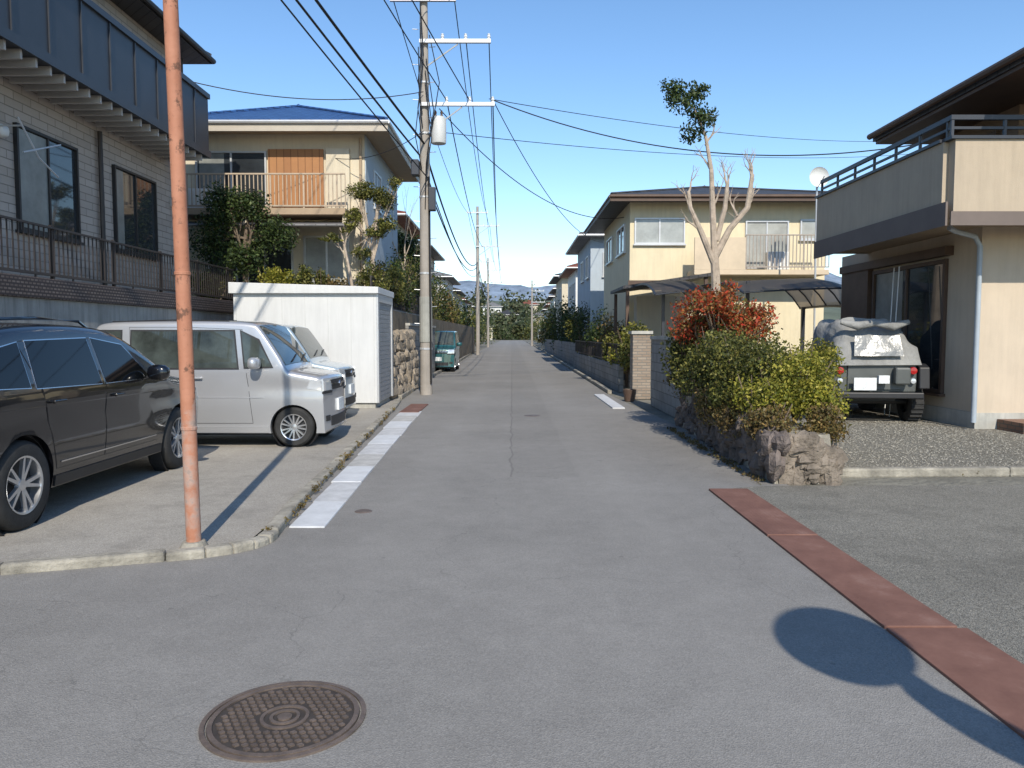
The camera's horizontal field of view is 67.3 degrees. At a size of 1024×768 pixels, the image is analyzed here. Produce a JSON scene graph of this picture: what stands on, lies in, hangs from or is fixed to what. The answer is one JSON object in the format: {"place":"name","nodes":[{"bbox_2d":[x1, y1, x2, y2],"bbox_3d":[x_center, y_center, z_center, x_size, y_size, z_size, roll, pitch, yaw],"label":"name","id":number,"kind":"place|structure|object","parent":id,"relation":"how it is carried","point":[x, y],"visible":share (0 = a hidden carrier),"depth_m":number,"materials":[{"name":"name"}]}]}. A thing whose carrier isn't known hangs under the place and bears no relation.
{"place":"outdoors","nodes":[
{"label":"outdoors","id":0,"kind":"place"},
{"bbox_2d":[0,0,215,293],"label":"house","id":1,"kind":"structure","parent":0,"point":[84,139],"depth_m":13.93,"materials":[{"name":"metal"}]},
{"bbox_2d":[12,122,83,244],"bbox_3d":[-7.944,-3.375,13.237,0.107,1.750,1.830,0,4,0],"label":"window","id":2,"kind":"structure","parent":1,"relation":"in","point":[63,191],"depth_m":13.56,"materials":[{"name":"black glass"}]},
{"bbox_2d":[111,164,157,260],"bbox_3d":[-7.944,-3.570,16.306,0.107,1.750,1.880,0,4,0],"label":"window","id":3,"kind":"structure","parent":1,"relation":"in","point":[139,192],"depth_m":16.38,"materials":[{"name":"black glass"}]},
{"bbox_2d":[0,398,399,561],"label":"parking ground","id":4,"kind":"structure","parent":0,"point":[250,486],"depth_m":7.49,"materials":[{"name":"concrete"}]},
{"bbox_2d":[0,316,197,535],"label":"parked car","id":5,"kind":"object","parent":4,"relation":"on","point":[77,402],"visible":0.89,"depth_m":6.92,"materials":[{"name":"black paint"}]},
{"bbox_2d":[0,273,233,328],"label":"retaining wall","id":6,"kind":"structure","parent":4,"relation":"on","point":[94,306],"depth_m":12.29,"materials":[{"name":"concrete"}]},
{"bbox_2d":[0,215,233,300],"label":"metal fence","id":7,"kind":"object","parent":6,"relation":"on","point":[52,274],"visible":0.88,"depth_m":13.05,"materials":[{"name":"brown metal"}]},
{"bbox_2d":[163,0,208,547],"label":"steel pole","id":8,"kind":"object","parent":4,"relation":"on","point":[182,273],"visible":0.93,"depth_m":5.54,"materials":[{"name":"metal"}]},
{"bbox_2d":[0,399,400,574],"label":"kerb","id":9,"kind":"structure","parent":4,"relation":"on","point":[264,537],"depth_m":5.50,"materials":[{"name":"concrete"}]},
{"bbox_2d":[97,319,345,446],"bbox_3d":[-4.262,-0.027,11.472,3.437,1.842,1.983,0,4,0],"label":"parked car","id":10,"kind":"object","parent":4,"relation":"on","point":[258,378],"visible":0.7,"depth_m":10.76,"materials":[{"name":"silver metal"}]},
{"bbox_2d":[228,282,393,407],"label":"storage shed","id":11,"kind":"structure","parent":4,"relation":"on","point":[352,325],"depth_m":16.45,"materials":[{"name":"paint"}]},
{"bbox_2d":[279,324,355,409],"bbox_3d":[-4.742,-0.228,14.615,3.437,1.842,1.983,0,4,0],"label":"parked car","id":12,"kind":"object","parent":4,"relation":"on","point":[310,345],"visible":0.2,"depth_m":14.38,"materials":[{"name":"silver paint"}]},
{"bbox_2d":[393,311,474,370],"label":"wall","id":13,"kind":"structure","parent":0,"point":[465,333],"depth_m":42.51,"materials":[{"name":"concrete"}]},
{"bbox_2d":[191,269,234,299],"bbox_3d":[-7.790,-2.541,19.905,1.259,0.963,1.020,0,4,0],"label":"fence","id":14,"kind":"object","parent":13,"relation":"on","point":[211,284],"visible":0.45,"depth_m":19.79,"materials":[{"name":"brown metal"}]},
{"bbox_2d":[188,177,299,282],"bbox_3d":[-7.058,-3.642,19.993,3.139,3.340,1.390,0,4,0],"label":"tree","id":15,"kind":"object","parent":13,"relation":"on","point":[245,205],"visible":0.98,"depth_m":19.82,"materials":[{"name":"green plant"}]},
{"bbox_2d":[255,264,295,283],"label":"shrub","id":16,"kind":"object","parent":13,"relation":"on","point":[273,274],"visible":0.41,"depth_m":19.71,"materials":[{"name":"green plant"}]},
{"bbox_2d":[186,104,419,300],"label":"house","id":17,"kind":"structure","parent":13,"relation":"on","point":[283,157],"depth_m":21.62,"materials":[{"name":"paint"}]},
{"bbox_2d":[195,151,267,204],"bbox_3d":[-7.900,-5.689,21.645,2.000,1.700,0.067,0,4,0],"label":"window","id":18,"kind":"structure","parent":17,"relation":"in","point":[234,161],"depth_m":21.63,"materials":[{"name":"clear glass"}]},
{"bbox_2d":[208,236,293,300],"bbox_3d":[-7.400,-3.244,21.801,2.400,1.900,0.067,0,4,0],"label":"window","id":19,"kind":"structure","parent":17,"relation":"in","point":[285,260],"depth_m":21.80,"materials":[{"name":"black glass"}]},
{"bbox_2d":[303,236,349,284],"bbox_3d":[-5.250,-3.294,21.798,1.300,1.800,0.067,0,4,0],"label":"window","id":20,"kind":"structure","parent":17,"relation":"in","point":[326,255],"depth_m":21.79,"materials":[{"name":"grey glass"}]},
{"bbox_2d":[292,263,328,284],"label":"shrub","id":21,"kind":"object","parent":13,"relation":"on","point":[304,276],"visible":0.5,"depth_m":19.76,"materials":[{"name":"green plant"}]},
{"bbox_2d":[317,221,359,285],"bbox_3d":[-4.513,-3.109,20.058,1.121,2.269,0.596,-1,4,-13],"label":"tree","id":22,"kind":"object","parent":13,"relation":"on","point":[335,238],"visible":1,"depth_m":20.06,"materials":[{"name":"green plant"}]},
{"bbox_2d":[341,174,402,270],"bbox_3d":[-3.686,-3.764,20.321,1.624,3.537,0.888,0,4,0],"label":"tree","id":23,"kind":"object","parent":13,"relation":"on","point":[377,229],"visible":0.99,"depth_m":20.26,"materials":[{"name":"green plant"}]},
{"bbox_2d":[354,259,404,300],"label":"shrub","id":24,"kind":"object","parent":13,"relation":"on","point":[378,274],"visible":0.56,"depth_m":20.34,"materials":[{"name":"green plant"}]},
{"bbox_2d":[384,265,408,306],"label":"shrub","id":25,"kind":"object","parent":13,"relation":"on","point":[400,296],"visible":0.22,"depth_m":23.43,"materials":[{"name":"green plant"}]},
{"bbox_2d":[384,252,419,312],"bbox_3d":[-3.833,-3.207,25.286,1.542,2.213,2.527,0,4,0],"label":"shrub","id":26,"kind":"object","parent":13,"relation":"on","point":[409,302],"visible":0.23,"depth_m":25.23,"materials":[{"name":"green plant"}]},
{"bbox_2d":[390,247,419,311],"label":"shrub","id":27,"kind":"object","parent":13,"relation":"on","point":[415,273],"visible":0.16,"depth_m":26.75,"materials":[{"name":"green plant"}]},
{"bbox_2d":[392,186,417,273],"bbox_3d":[-4.060,-4.619,26.490,1.854,4.464,2.058,-1,4,-12],"label":"tree","id":28,"kind":"object","parent":13,"relation":"on","point":[405,236],"visible":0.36,"depth_m":26.86,"materials":[{"name":"brown plant"}]},
{"bbox_2d":[397,227,419,271],"bbox_3d":[-4.615,-4.711,30.824,2.692,4.090,1.810,-2,4,-22],"label":"tree","id":29,"kind":"object","parent":13,"relation":"on","point":[414,243],"visible":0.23,"depth_m":30.67,"materials":[{"name":"green plant"}]},
{"bbox_2d":[397,210,419,243],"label":"house","id":30,"kind":"structure","parent":13,"relation":"on","point":[402,217],"depth_m":35.56,"materials":[{"name":"red tile"}]},
{"bbox_2d":[398,237,434,297],"bbox_3d":[-3.973,-3.998,29.609,2.012,3.205,3.139,0,4,0],"label":"shrub","id":31,"kind":"object","parent":13,"relation":"on","point":[415,258],"visible":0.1,"depth_m":29.04,"materials":[{"name":"green plant"}]},
{"bbox_2d":[414,240,444,300],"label":"house","id":32,"kind":"structure","parent":13,"relation":"on","point":[436,255],"depth_m":51.58,"materials":[{"name":"beige paint"}]},
{"bbox_2d":[431,271,452,321],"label":"shrub","id":33,"kind":"object","parent":13,"relation":"on","point":[444,311],"visible":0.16,"depth_m":43.52,"materials":[{"name":"green plant"}]},
{"bbox_2d":[435,271,460,306],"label":"house","id":34,"kind":"structure","parent":13,"relation":"on","point":[451,280],"depth_m":60.75,"materials":[{"name":"white paint"}]},
{"bbox_2d":[443,288,466,324],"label":"shrub","id":35,"kind":"object","parent":13,"relation":"on","point":[456,318],"visible":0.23,"depth_m":56.51,"materials":[{"name":"green plant"}]},
{"bbox_2d":[0,340,1023,767],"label":"road","id":36,"kind":"structure","parent":0,"point":[574,572],"depth_m":4.18,"materials":[{"name":"asphalt"}]},
{"bbox_2d":[198,681,365,762],"bbox_3d":[-0.950,1.398,3.216,0.670,0.020,0.670,0,4,0],"label":"manhole cover","id":37,"kind":"object","parent":36,"relation":"on","point":[282,721],"visible":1,"depth_m":3.17,"materials":[{"name":"metal"}]},
{"bbox_2d":[289,501,344,527],"bbox_3d":[-1.723,1.167,6.867,0.300,0.036,0.968,0,4,-2],"label":"gutter cover","id":38,"kind":"object","parent":36,"relation":"on","point":[318,514],"visible":0.94,"depth_m":6.80,"materials":[{"name":"concrete"}]},
{"bbox_2d":[313,482,361,501],"bbox_3d":[-1.766,1.107,7.835,0.315,0.034,0.969,0,4,-2],"label":"gutter cover","id":39,"kind":"object","parent":36,"relation":"on","point":[339,491],"visible":0.81,"depth_m":7.81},
{"bbox_2d":[331,466,373,482],"bbox_3d":[-1.812,1.041,8.803,0.331,0.042,0.969,0,4,-2],"label":"gutter cover","id":40,"kind":"object","parent":36,"relation":"on","point":[354,474],"visible":0.78,"depth_m":8.72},
{"bbox_2d":[346,454,384,466],"bbox_3d":[-1.852,0.983,9.771,0.346,0.035,0.970,0,4,-2],"label":"gutter cover","id":41,"kind":"object","parent":36,"relation":"on","point":[367,460],"visible":0.76,"depth_m":9.74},
{"bbox_2d":[358,444,392,454],"bbox_3d":[-1.898,0.920,10.739,0.394,0.037,0.958,0,4,0],"label":"gutter cover","id":42,"kind":"object","parent":36,"relation":"on","point":[376,448],"visible":0.8,"depth_m":10.66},
{"bbox_2d":[368,435,399,444],"bbox_3d":[-1.938,0.857,11.707,0.410,0.039,0.958,0,4,0],"label":"gutter cover","id":43,"kind":"object","parent":36,"relation":"on","point":[385,439],"visible":0.83,"depth_m":11.66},
{"bbox_2d":[435,331,461,371],"bbox_3d":[-3.200,-1.493,34.767,1.983,1.842,3.437,0,4,0],"label":"parked car","id":44,"kind":"object","parent":36,"relation":"on","point":[448,344],"visible":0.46,"depth_m":33.64,"materials":[{"name":"teal paint"}]},
{"bbox_2d":[709,488,817,536],"bbox_3d":[2.230,1.150,7.022,0.400,0.030,1.830,0,4,0],"label":"steel plate","id":45,"kind":"object","parent":36,"relation":"on","point":[765,517],"visible":0.89,"depth_m":6.82,"materials":[{"name":"metal"}]},
{"bbox_2d":[768,535,956,628],"bbox_3d":[2.230,1.272,5.141,0.400,0.027,1.900,0,4,0],"label":"steel plate","id":46,"kind":"object","parent":36,"relation":"on","point":[882,602],"visible":0.89,"depth_m":4.87,"materials":[{"name":"metal"}]},
{"bbox_2d":[886,628,1023,738],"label":"steel plate","id":47,"kind":"object","parent":36,"relation":"on","point":[986,674],"visible":1,"depth_m":3.69,"materials":[{"name":"metal"}]},
{"bbox_2d":[151,0,1023,286],"label":"sky","id":48,"kind":"structure","parent":0,"point":[837,71],"materials":[{"name":"blue"}]},
{"bbox_2d":[254,338,1023,536],"bbox_3d":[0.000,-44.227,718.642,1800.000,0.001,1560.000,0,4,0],"label":"ground","id":49,"kind":"structure","parent":0,"point":[644,405],"depth_m":8.59,"materials":[{"name":"concrete"}]},
{"bbox_2d":[389,329,419,399],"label":"stone wall","id":50,"kind":"structure","parent":49,"relation":"on","point":[406,368],"depth_m":21.40,"materials":[{"name":"stone"}]},
{"bbox_2d":[405,323,435,372],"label":"block wall","id":51,"kind":"structure","parent":49,"relation":"on","point":[408,326],"depth_m":27.43,"materials":[{"name":"concrete"}]},
{"bbox_2d":[370,276,419,315],"bbox_3d":[-3.555,-2.620,26.144,0.210,1.100,13.515,0,4,0],"label":"garden fence","id":52,"kind":"object","parent":51,"relation":"on","point":[399,308],"visible":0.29,"depth_m":25.19,"materials":[{"name":"brown metal"}]},
{"bbox_2d":[390,0,494,394],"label":"utility pole","id":53,"kind":"object","parent":49,"relation":"on","point":[437,136],"visible":0.98,"depth_m":20.09,"materials":[{"name":"concrete"}]},
{"bbox_2d":[195,82,422,99],"bbox_3d":[-4.849,-7.208,18.779,5.641,0.624,0.023,-2,4,-25],"label":"power line","id":54,"kind":"object","parent":53,"relation":"attached to","point":[303,98],"visible":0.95,"depth_m":18.66,"materials":[{"name":"rubber"}]},
{"bbox_2d":[280,0,427,178],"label":"power line","id":55,"kind":"object","parent":53,"relation":"attached to","point":[302,26],"visible":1,"depth_m":14.94,"materials":[{"name":"rubber"}]},
{"bbox_2d":[295,0,420,155],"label":"power line","id":56,"kind":"object","parent":53,"relation":"attached to","point":[342,59],"visible":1,"depth_m":15.71,"materials":[{"name":"rubber"}]},
{"bbox_2d":[314,0,424,143],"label":"power line","id":57,"kind":"object","parent":53,"relation":"attached to","point":[362,62],"visible":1,"depth_m":16.12,"materials":[{"name":"rubber"}]},
{"bbox_2d":[439,108,623,218],"bbox_3d":[1.099,-6.510,24.133,0.025,1.901,10.008,3,5,37],"label":"power line","id":58,"kind":"object","parent":53,"relation":"attached to","point":[519,183],"visible":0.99,"depth_m":23.02,"materials":[{"name":"rubber"}]},
{"bbox_2d":[446,132,905,157],"bbox_3d":[10.050,-9.260,29.721,30.848,4.119,0.019,-3,5,-39],"label":"power line","id":59,"kind":"object","parent":53,"relation":"attached to","point":[642,151],"visible":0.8,"depth_m":24.66,"materials":[{"name":"rubber"}]},
{"bbox_2d":[494,100,912,155],"bbox_3d":[4.648,-6.485,19.177,10.480,1.766,0.028,1,4,10],"label":"power line","id":60,"kind":"object","parent":53,"relation":"attached to","point":[692,150],"visible":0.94,"depth_m":19.26,"materials":[{"name":"rubber"}]},
{"bbox_2d":[455,294,475,326],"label":"shrub","id":61,"kind":"object","parent":49,"relation":"on","point":[464,315],"visible":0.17,"depth_m":70.68,"materials":[{"name":"green plant"}]},
{"bbox_2d":[467,206,500,354],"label":"utility pole","id":62,"kind":"object","parent":49,"relation":"on","point":[477,212],"visible":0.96,"depth_m":61.45,"materials":[{"name":"concrete"}]},
{"bbox_2d":[481,258,500,346],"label":"utility pole","id":63,"kind":"object","parent":49,"relation":"on","point":[488,282],"visible":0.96,"depth_m":99.36,"materials":[{"name":"concrete"}]},
{"bbox_2d":[464,281,548,339],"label":"wood","id":64,"kind":"object","parent":49,"relation":"on","point":[513,319],"visible":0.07,"depth_m":266.29,"materials":[{"name":"plant"}]},
{"bbox_2d":[541,303,555,341],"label":"shrub","id":65,"kind":"object","parent":49,"relation":"on","point":[548,320],"visible":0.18,"depth_m":71.68,"materials":[{"name":"green plant"}]},
{"bbox_2d":[545,294,568,349],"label":"shrub","id":66,"kind":"object","parent":49,"relation":"on","point":[556,333],"visible":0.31,"depth_m":57.76,"materials":[{"name":"green plant"}]},
{"bbox_2d":[548,273,567,338],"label":"house","id":67,"kind":"structure","parent":49,"relation":"on","point":[561,286],"depth_m":62.13,"materials":[{"name":"paint"}]},
{"bbox_2d":[545,339,576,365],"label":"wall","id":68,"kind":"structure","parent":49,"relation":"on","point":[566,353],"depth_m":48.72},
{"bbox_2d":[557,296,576,350],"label":"shrub","id":69,"kind":"object","parent":49,"relation":"on","point":[569,317],"visible":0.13,"depth_m":47.69,"materials":[{"name":"green plant"}]},
{"bbox_2d":[558,263,577,321],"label":"house","id":70,"kind":"structure","parent":49,"relation":"on","point":[570,272],"depth_m":52.18,"materials":[{"name":"white paint"}]},
{"bbox_2d":[524,340,611,393],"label":"kerb","id":71,"kind":"structure","parent":49,"relation":"on","point":[598,385],"depth_m":28.73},
{"bbox_2d":[563,306,581,353],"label":"shrub","id":72,"kind":"object","parent":49,"relation":"on","point":[569,325],"visible":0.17,"depth_m":42.80,"materials":[{"name":"green plant"}]},
{"bbox_2d":[567,301,597,342],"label":"shrub","id":73,"kind":"object","parent":49,"relation":"on","point":[582,318],"visible":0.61,"depth_m":38.71,"materials":[{"name":"green plant"}]},
{"bbox_2d":[565,231,603,338],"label":"house","id":74,"kind":"structure","parent":49,"relation":"on","point":[588,252],"depth_m":38.34,"materials":[{"name":"paint"}]},
{"bbox_2d":[574,340,622,391],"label":"wall","id":75,"kind":"structure","parent":49,"relation":"on","point":[599,370],"depth_m":26.74,"materials":[{"name":"grey concrete"}]},
{"bbox_2d":[583,304,618,360],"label":"shrub","id":76,"kind":"object","parent":49,"relation":"on","point":[596,332],"visible":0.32,"depth_m":30.48,"materials":[{"name":"green plant"}]},
{"bbox_2d":[593,314,624,358],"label":"shrub","id":77,"kind":"object","parent":49,"relation":"on","point":[619,328],"visible":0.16,"depth_m":27.32,"materials":[{"name":"green plant"}]},
{"bbox_2d":[601,331,624,361],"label":"shrub","id":78,"kind":"object","parent":49,"relation":"on","point":[611,339],"visible":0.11,"depth_m":24.62,"materials":[{"name":"green plant"}]},
{"bbox_2d":[261,407,978,530],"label":"weeds","id":79,"kind":"object","parent":49,"relation":"on","point":[689,440],"visible":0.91,"depth_m":9.66,"materials":[{"name":"green plant"}]},
{"bbox_2d":[604,321,644,374],"bbox_3d":[3.454,-1.074,22.581,1.431,1.634,1.993,0,4,0],"label":"shrub","id":80,"kind":"object","parent":49,"relation":"on","point":[611,357],"visible":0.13,"depth_m":22.59,"materials":[{"name":"green plant"}]},
{"bbox_2d":[612,320,653,369],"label":"shrub","id":81,"kind":"object","parent":49,"relation":"on","point":[623,352],"visible":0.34,"depth_m":20.52,"materials":[{"name":"green plant"}]},
{"bbox_2d":[628,331,652,398],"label":"gate pillar","id":82,"kind":"structure","parent":49,"relation":"on","point":[640,362],"depth_m":19.11,"materials":[{"name":"brick"}]},
{"bbox_2d":[610,273,710,386],"bbox_3d":[4.750,-1.751,25.089,2.700,3.500,3.100,0,4,0],"label":"porch","id":83,"kind":"object","parent":49,"relation":"on","point":[647,310],"visible":0.44,"depth_m":25.89,"materials":[{"name":"metal"}]},
{"bbox_2d":[634,280,709,335],"bbox_3d":[4.725,-1.401,22.055,2.011,3.189,3.838,0,4,0],"label":"carport","id":84,"kind":"object","parent":49,"relation":"on","point":[662,288],"visible":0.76,"depth_m":20.72,"materials":[{"name":"grey"}]},
{"bbox_2d":[650,336,702,417],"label":"block wall","id":85,"kind":"structure","parent":49,"relation":"on","point":[663,399],"depth_m":16.20,"materials":[{"name":"concrete"}]},
{"bbox_2d":[584,185,829,380],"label":"house","id":86,"kind":"structure","parent":49,"relation":"on","point":[651,235],"depth_m":26.71,"materials":[{"name":"yellow paint"}]},
{"bbox_2d":[605,236,612,265],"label":"window","id":87,"kind":"structure","parent":86,"relation":"in","point":[609,243],"depth_m":32.07,"materials":[{"name":"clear glass"}]},
{"bbox_2d":[615,224,625,258],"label":"window","id":88,"kind":"structure","parent":86,"relation":"in","point":[621,232],"depth_m":28.65,"materials":[{"name":"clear glass"}]},
{"bbox_2d":[633,218,685,245],"bbox_3d":[5.125,-5.283,26.661,1.830,0.950,0.107,0,4,0],"label":"window","id":89,"kind":"structure","parent":86,"relation":"in","point":[647,231],"depth_m":26.69,"materials":[{"name":"grey glass"}]},
{"bbox_2d":[745,221,788,268],"bbox_3d":[8.850,-4.835,26.710,1.500,1.650,0.067,0,4,0],"label":"window","id":90,"kind":"structure","parent":86,"relation":"in","point":[751,227],"depth_m":26.71,"materials":[{"name":"white glass"}]},
{"bbox_2d":[798,219,814,240],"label":"window","id":91,"kind":"structure","parent":86,"relation":"in","point":[807,226],"depth_m":26.68,"materials":[{"name":"white glass"}]},
{"bbox_2d":[674,392,848,485],"bbox_3d":[3.212,0.626,10.873,1.062,0.871,5.592,0,4,0],"label":"stone planter","id":92,"kind":"object","parent":49,"relation":"on","point":[803,456],"visible":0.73,"depth_m":8.28,"materials":[{"name":"stone"}]},
{"bbox_2d":[659,291,786,387],"bbox_3d":[3.443,-0.698,12.684,1.922,1.623,1.815,0,4,0],"label":"shrub","id":93,"kind":"object","parent":92,"relation":"in","point":[676,350],"visible":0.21,"depth_m":12.68,"materials":[{"name":"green plant"}]},
{"bbox_2d":[667,278,780,346],"bbox_3d":[3.365,-1.135,12.404,1.720,1.144,2.025,0,4,0],"label":"shrub","id":94,"kind":"object","parent":92,"relation":"in","point":[714,304],"visible":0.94,"depth_m":11.93,"materials":[{"name":"red plant"}]},
{"bbox_2d":[673,322,816,411],"bbox_3d":[3.162,-0.186,10.678,1.246,1.349,3.109,0,4,-6],"label":"shrub","id":95,"kind":"object","parent":92,"relation":"on","point":[723,359],"visible":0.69,"depth_m":10.41,"materials":[{"name":"green plant"}]},
{"bbox_2d":[693,386,852,442],"bbox_3d":[3.175,0.380,9.949,1.206,0.640,3.318,0,4,0],"label":"shrub","id":96,"kind":"object","parent":92,"relation":"in","point":[727,417],"visible":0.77,"depth_m":8.64,"materials":[{"name":"green plant"}]},
{"bbox_2d":[727,337,852,424],"bbox_3d":[3.461,-0.046,9.535,1.625,1.074,1.897,0,4,0],"label":"shrub","id":97,"kind":"object","parent":92,"relation":"in","point":[804,390],"visible":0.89,"depth_m":9.06,"materials":[{"name":"green plant"}]},
{"bbox_2d":[809,167,828,333],"bbox_3d":[9.251,-3.213,23.281,0.498,6.650,0.498,-4,5,-45],"label":"satellite dish","id":98,"kind":"object","parent":49,"relation":"on","point":[817,175],"visible":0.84,"depth_m":23.24,"materials":[{"name":"white paint"}]},
{"bbox_2d":[650,392,1023,466],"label":"gravel yard","id":99,"kind":"structure","parent":49,"relation":"on","point":[857,414],"depth_m":11.14,"materials":[{"name":"gravel"}]},
{"bbox_2d":[658,78,759,293],"bbox_3d":[4.811,-3.513,18.865,2.586,7.819,0.928,0,4,-5],"label":"tree","id":100,"kind":"object","parent":99,"relation":"on","point":[675,93],"visible":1,"depth_m":18.69,"materials":[{"name":"beige plant"}]},
{"bbox_2d":[701,278,840,354],"bbox_3d":[7.425,-1.392,21.756,3.411,3.209,5.238,0,4,0],"label":"carport","id":101,"kind":"object","parent":99,"relation":"on","point":[806,293],"visible":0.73,"depth_m":20.79,"materials":[{"name":"grey"}]},
{"bbox_2d":[809,317,929,420],"bbox_3d":[6.620,-0.341,15.225,1.800,1.912,3.550,0,4,6],"label":"off road vehicle","id":102,"kind":"object","parent":99,"relation":"on","point":[883,363],"visible":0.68,"depth_m":13.62,"materials":[{"name":"grey paint"}]},
{"bbox_2d":[814,47,1023,433],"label":"house","id":103,"kind":"structure","parent":99,"relation":"on","point":[939,219],"depth_m":13.02,"materials":[{"name":"beige paint"}]},
{"bbox_2d":[871,259,948,396],"bbox_3d":[7.694,-1.088,15.086,0.107,2.450,2.830,0,4,0],"label":"window","id":104,"kind":"structure","parent":103,"relation":"in","point":[925,284],"depth_m":14.27,"materials":[{"name":"black glass"}]},
{"bbox_2d":[840,466,1023,477],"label":"kerb","id":105,"kind":"structure","parent":49,"relation":"on","point":[984,471],"depth_m":8.74,"materials":[{"name":"concrete"}]},
{"bbox_3d":[22.500,-6.886,39.623,2.700,12.100,0.368,0,4,0],"label":"utility pole","id":106,"kind":"object","parent":49,"relation":"on","visible":0},
{"bbox_2d":[494,99,872,141],"bbox_3d":[10.700,-9.984,29.675,29.852,3.869,0.019,-3,5,-41],"label":"power line","id":107,"kind":"object","parent":106,"relation":"attached to","point":[669,126],"visible":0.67,"depth_m":24.36,"materials":[{"name":"rubber"}]},
{"bbox_2d":[453,272,841,300],"bbox_3d":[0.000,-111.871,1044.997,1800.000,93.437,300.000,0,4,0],"label":"hill","id":108,"kind":"structure","parent":0,"point":[468,286],"depth_m":986.41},
{"bbox_2d":[485,300,840,319],"bbox_3d":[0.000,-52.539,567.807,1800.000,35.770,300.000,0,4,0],"label":"hill","id":109,"kind":"structure","parent":0,"point":[833,313],"depth_m":464.35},
{"bbox_2d":[740,485,1023,663],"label":"driveway","id":110,"kind":"structure","parent":0,"point":[953,554],"depth_m":6.04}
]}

